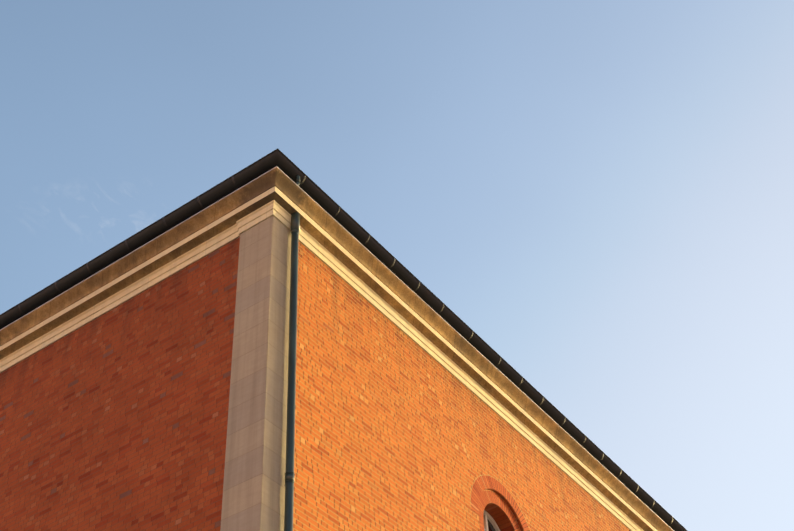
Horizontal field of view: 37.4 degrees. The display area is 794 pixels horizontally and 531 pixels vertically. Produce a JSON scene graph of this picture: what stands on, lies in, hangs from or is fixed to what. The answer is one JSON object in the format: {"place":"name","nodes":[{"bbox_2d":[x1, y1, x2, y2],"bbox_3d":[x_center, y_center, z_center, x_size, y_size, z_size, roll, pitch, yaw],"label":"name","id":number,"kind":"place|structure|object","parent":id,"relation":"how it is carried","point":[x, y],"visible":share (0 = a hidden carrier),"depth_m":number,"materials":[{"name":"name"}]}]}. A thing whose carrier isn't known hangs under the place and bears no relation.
{"place":"outdoors","nodes":[
{"label":"outdoors","id":0,"kind":"place"},
{"bbox_2d":[0,0,793,530],"label":"sky","id":1,"kind":"structure","parent":0,"point":[601,191],"materials":[{"name":"blue"}]},
{"label":"ground","id":2,"kind":"structure","parent":0,"visible":0},
{"bbox_2d":[0,237,630,530],"bbox_3d":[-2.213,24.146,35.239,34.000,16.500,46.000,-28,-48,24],"label":"brick walls","id":3,"kind":"structure","parent":2,"relation":"on","point":[115,419],"depth_m":19.32,"materials":[{"name":"orange brick"}]},
{"bbox_2d":[220,216,290,530],"bbox_3d":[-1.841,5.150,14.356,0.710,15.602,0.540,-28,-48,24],"label":"corner pilaster","id":4,"kind":"object","parent":3,"relation":"attached to","point":[253,499],"visible":0.89,"depth_m":17.22,"materials":[{"name":"stone"}]},
{"bbox_2d":[284,175,299,530],"bbox_3d":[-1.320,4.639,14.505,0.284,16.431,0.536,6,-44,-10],"label":"downpipe","id":5,"kind":"object","parent":3,"relation":"attached to","point":[290,432],"visible":0.9,"depth_m":17.44,"materials":[{"name":"black metal"}]},
{"bbox_2d":[0,200,643,530],"bbox_3d":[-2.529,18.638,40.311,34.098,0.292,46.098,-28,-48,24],"label":"frieze","id":6,"kind":"object","parent":3,"relation":"on","point":[276,210],"visible":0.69,"depth_m":21.35,"materials":[{"name":"beige stone"}]},
{"bbox_2d":[0,191,652,530],"bbox_3d":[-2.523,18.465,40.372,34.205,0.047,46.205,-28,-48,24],"label":"cornice soffit","id":7,"kind":"structure","parent":3,"relation":"attached to","point":[362,275],"depth_m":21.48,"materials":[{"name":"beige stone"}]},
{"bbox_2d":[0,167,672,530],"bbox_3d":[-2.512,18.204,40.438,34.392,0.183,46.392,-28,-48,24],"label":"cornice","id":8,"kind":"structure","parent":3,"relation":"attached to","point":[284,184],"depth_m":21.43,"materials":[{"name":"beige stone"}]},
{"bbox_2d":[0,166,673,530],"bbox_3d":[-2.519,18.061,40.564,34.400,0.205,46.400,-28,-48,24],"label":"cornice flashing","id":9,"kind":"object","parent":3,"relation":"attached to","point":[374,256],"visible":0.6,"depth_m":21.42,"materials":[{"name":"black metal"}]},
{"bbox_2d":[0,148,686,530],"bbox_3d":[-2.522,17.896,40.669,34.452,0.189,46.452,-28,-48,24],"label":"gutter","id":10,"kind":"object","parent":9,"relation":"on","point":[320,196],"visible":0.59,"depth_m":21.61,"materials":[{"name":"metal"}]},
{"bbox_2d":[18,175,672,525],"bbox_3d":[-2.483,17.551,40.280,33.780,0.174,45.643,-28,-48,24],"label":"brackets","id":11,"kind":"object","parent":10,"relation":"attached to","point":[168,228],"visible":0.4,"depth_m":21.73,"materials":[{"name":"black metal"}]},
{"bbox_2d":[470,475,529,530],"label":"arched window","id":12,"kind":"structure","parent":3,"relation":"attached to","point":[491,509],"depth_m":22.12,"materials":[{"name":"brick"}]}
]}

